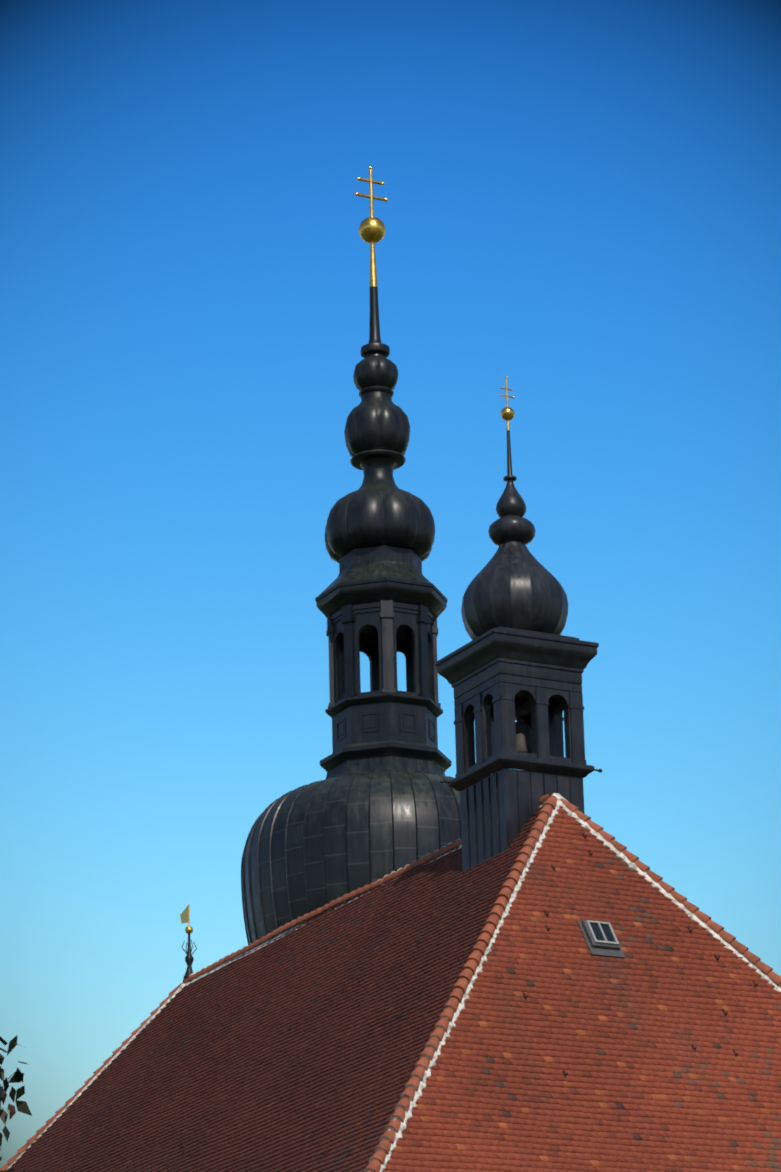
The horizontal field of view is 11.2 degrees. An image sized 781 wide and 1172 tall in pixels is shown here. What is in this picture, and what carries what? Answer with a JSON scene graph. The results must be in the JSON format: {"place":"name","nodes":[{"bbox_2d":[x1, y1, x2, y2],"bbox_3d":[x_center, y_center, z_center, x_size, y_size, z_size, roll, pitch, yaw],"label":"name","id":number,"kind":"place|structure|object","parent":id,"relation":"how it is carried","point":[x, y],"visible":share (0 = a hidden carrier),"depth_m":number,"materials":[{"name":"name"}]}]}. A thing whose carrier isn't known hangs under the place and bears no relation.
{"place":"outdoors","nodes":[
{"label":"outdoors","id":0,"kind":"place"},
{"bbox_2d":[0,1035,31,1171],"bbox_3d":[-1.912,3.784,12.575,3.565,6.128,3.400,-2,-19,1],"label":"tree","id":1,"kind":"object","parent":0,"point":[18,1077],"depth_m":13.41,"materials":[{"name":"plant"}]},
{"bbox_2d":[7,803,543,1171],"bbox_3d":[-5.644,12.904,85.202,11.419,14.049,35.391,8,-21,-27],"label":"roof tiles","id":2,"kind":"structure","parent":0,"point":[321,988],"depth_m":84.25,"materials":[{"name":"red tile"}]},
{"bbox_2d":[241,772,460,944],"bbox_3d":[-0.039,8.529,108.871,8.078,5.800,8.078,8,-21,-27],"label":"dome","id":3,"kind":"structure","parent":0,"point":[310,847],"depth_m":105.91,"materials":[{"name":"black metal"}]},
{"bbox_2d":[315,545,451,778],"bbox_3d":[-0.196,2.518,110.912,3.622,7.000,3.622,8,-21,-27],"label":"lantern tower","id":4,"kind":"structure","parent":3,"relation":"on","point":[381,606],"depth_m":110.02,"materials":[{"name":"black metal"}]},
{"bbox_2d":[325,286,434,562],"bbox_3d":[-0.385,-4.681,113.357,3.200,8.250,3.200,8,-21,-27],"label":"tower spire bulbs","id":5,"kind":"object","parent":4,"relation":"on","point":[378,507],"visible":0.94,"depth_m":112.32,"materials":[{"name":"black metal"}]},
{"bbox_2d":[355,166,387,286],"bbox_3d":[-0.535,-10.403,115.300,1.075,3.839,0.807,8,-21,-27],"label":"cross finial","id":6,"kind":"object","parent":5,"relation":"on","point":[372,230],"visible":1,"depth_m":115.02,"materials":[{"name":"gold metal"}]},
{"bbox_2d":[0,0,780,1167],"label":"sky","id":7,"kind":"structure","parent":0,"point":[582,210],"materials":[{"name":"blue"}]},
{"label":"ground","id":8,"kind":"structure","parent":0,"visible":0},
{"bbox_3d":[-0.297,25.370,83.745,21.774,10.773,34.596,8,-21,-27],"label":"church","id":9,"kind":"object","parent":8,"relation":"on","visible":0},
{"bbox_2d":[6,793,780,1171],"bbox_3d":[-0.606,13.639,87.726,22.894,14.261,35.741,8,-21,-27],"label":"ridge mortar","id":10,"kind":"object","parent":9,"relation":"on","point":[506,913],"visible":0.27,"depth_m":80.69,"materials":[{"name":"white concrete"}]},
{"bbox_2d":[181,934,196,977],"bbox_3d":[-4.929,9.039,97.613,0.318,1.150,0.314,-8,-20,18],"label":"finial post","id":11,"kind":"object","parent":10,"relation":"on","point":[189,958],"visible":0.96,"depth_m":97.52,"materials":[{"name":"metal"}]},
{"bbox_2d":[180,904,192,933],"bbox_3d":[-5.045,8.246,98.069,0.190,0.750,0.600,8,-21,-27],"label":"weather vane","id":12,"kind":"object","parent":11,"relation":"attached to","point":[185,915],"visible":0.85,"depth_m":97.99,"materials":[{"name":"gold metal"}]},
{"bbox_2d":[0,793,780,1171],"bbox_3d":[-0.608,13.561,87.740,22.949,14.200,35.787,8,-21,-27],"label":"roof ridge tiles","id":13,"kind":"object","parent":10,"relation":"on","point":[492,921],"visible":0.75,"depth_m":80.65,"materials":[{"name":"red tile"}]},
{"bbox_2d":[435,626,601,871],"bbox_3d":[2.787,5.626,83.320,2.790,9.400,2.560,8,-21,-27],"label":"turret","id":14,"kind":"object","parent":10,"relation":"on","point":[495,677],"visible":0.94,"depth_m":83.48,"materials":[{"name":"metal"}]},
{"bbox_2d":[461,540,567,639],"bbox_3d":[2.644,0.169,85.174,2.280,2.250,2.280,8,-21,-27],"label":"onion dome","id":15,"kind":"structure","parent":14,"relation":"on","point":[515,584],"depth_m":84.26,"materials":[{"name":"metal"}]},
{"bbox_2d":[488,430,534,545],"bbox_3d":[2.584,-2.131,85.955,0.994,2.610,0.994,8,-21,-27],"label":"spire","id":16,"kind":"structure","parent":15,"relation":"on","point":[511,523],"depth_m":85.49,"materials":[{"name":"metal"}]},
{"bbox_2d":[499,376,514,429],"bbox_3d":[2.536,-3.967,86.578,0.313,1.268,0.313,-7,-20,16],"label":"cross finial","id":17,"kind":"object","parent":16,"relation":"on","point":[507,413],"visible":1,"depth_m":86.42,"materials":[{"name":"gold metal"}]},
{"bbox_2d":[515,701,531,752],"bbox_3d":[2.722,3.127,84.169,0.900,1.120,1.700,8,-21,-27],"label":"bell","id":18,"kind":"object","parent":14,"relation":"attached to","point":[523,737],"visible":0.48,"depth_m":83.91,"materials":[{"name":"brown metal"}]},
{"bbox_2d":[382,806,780,1171],"bbox_3d":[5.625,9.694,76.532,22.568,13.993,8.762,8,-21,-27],"label":"roof tiles","id":19,"kind":"object","parent":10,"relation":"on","point":[610,1035],"visible":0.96,"depth_m":76.79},
{"bbox_2d":[577,920,624,957],"bbox_3d":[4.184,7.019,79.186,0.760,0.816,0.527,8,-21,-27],"label":"window flashing","id":20,"kind":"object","parent":19,"relation":"on","point":[605,950],"depth_m":78.96,"materials":[{"name":"grey metal"}]},
{"bbox_2d":[586,920,618,945],"bbox_3d":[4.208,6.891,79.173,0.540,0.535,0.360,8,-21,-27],"label":"roof window frame","id":21,"kind":"object","parent":20,"relation":"on","point":[595,940],"visible":0.96,"depth_m":79.13,"materials":[{"name":"grey metal"}]},
{"bbox_2d":[590,923,614,941],"bbox_3d":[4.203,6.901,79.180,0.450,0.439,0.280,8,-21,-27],"label":"window glass","id":22,"kind":"object","parent":21,"relation":"in","point":[598,933],"visible":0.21,"depth_m":79.20,"materials":[{"name":"glass"}]},
{"bbox_2d":[44,832,757,1154],"bbox_3d":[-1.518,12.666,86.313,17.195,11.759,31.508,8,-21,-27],"label":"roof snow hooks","id":23,"kind":"object","parent":9,"relation":"on","point":[566,1074],"visible":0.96,"depth_m":80.01,"materials":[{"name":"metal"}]}
]}

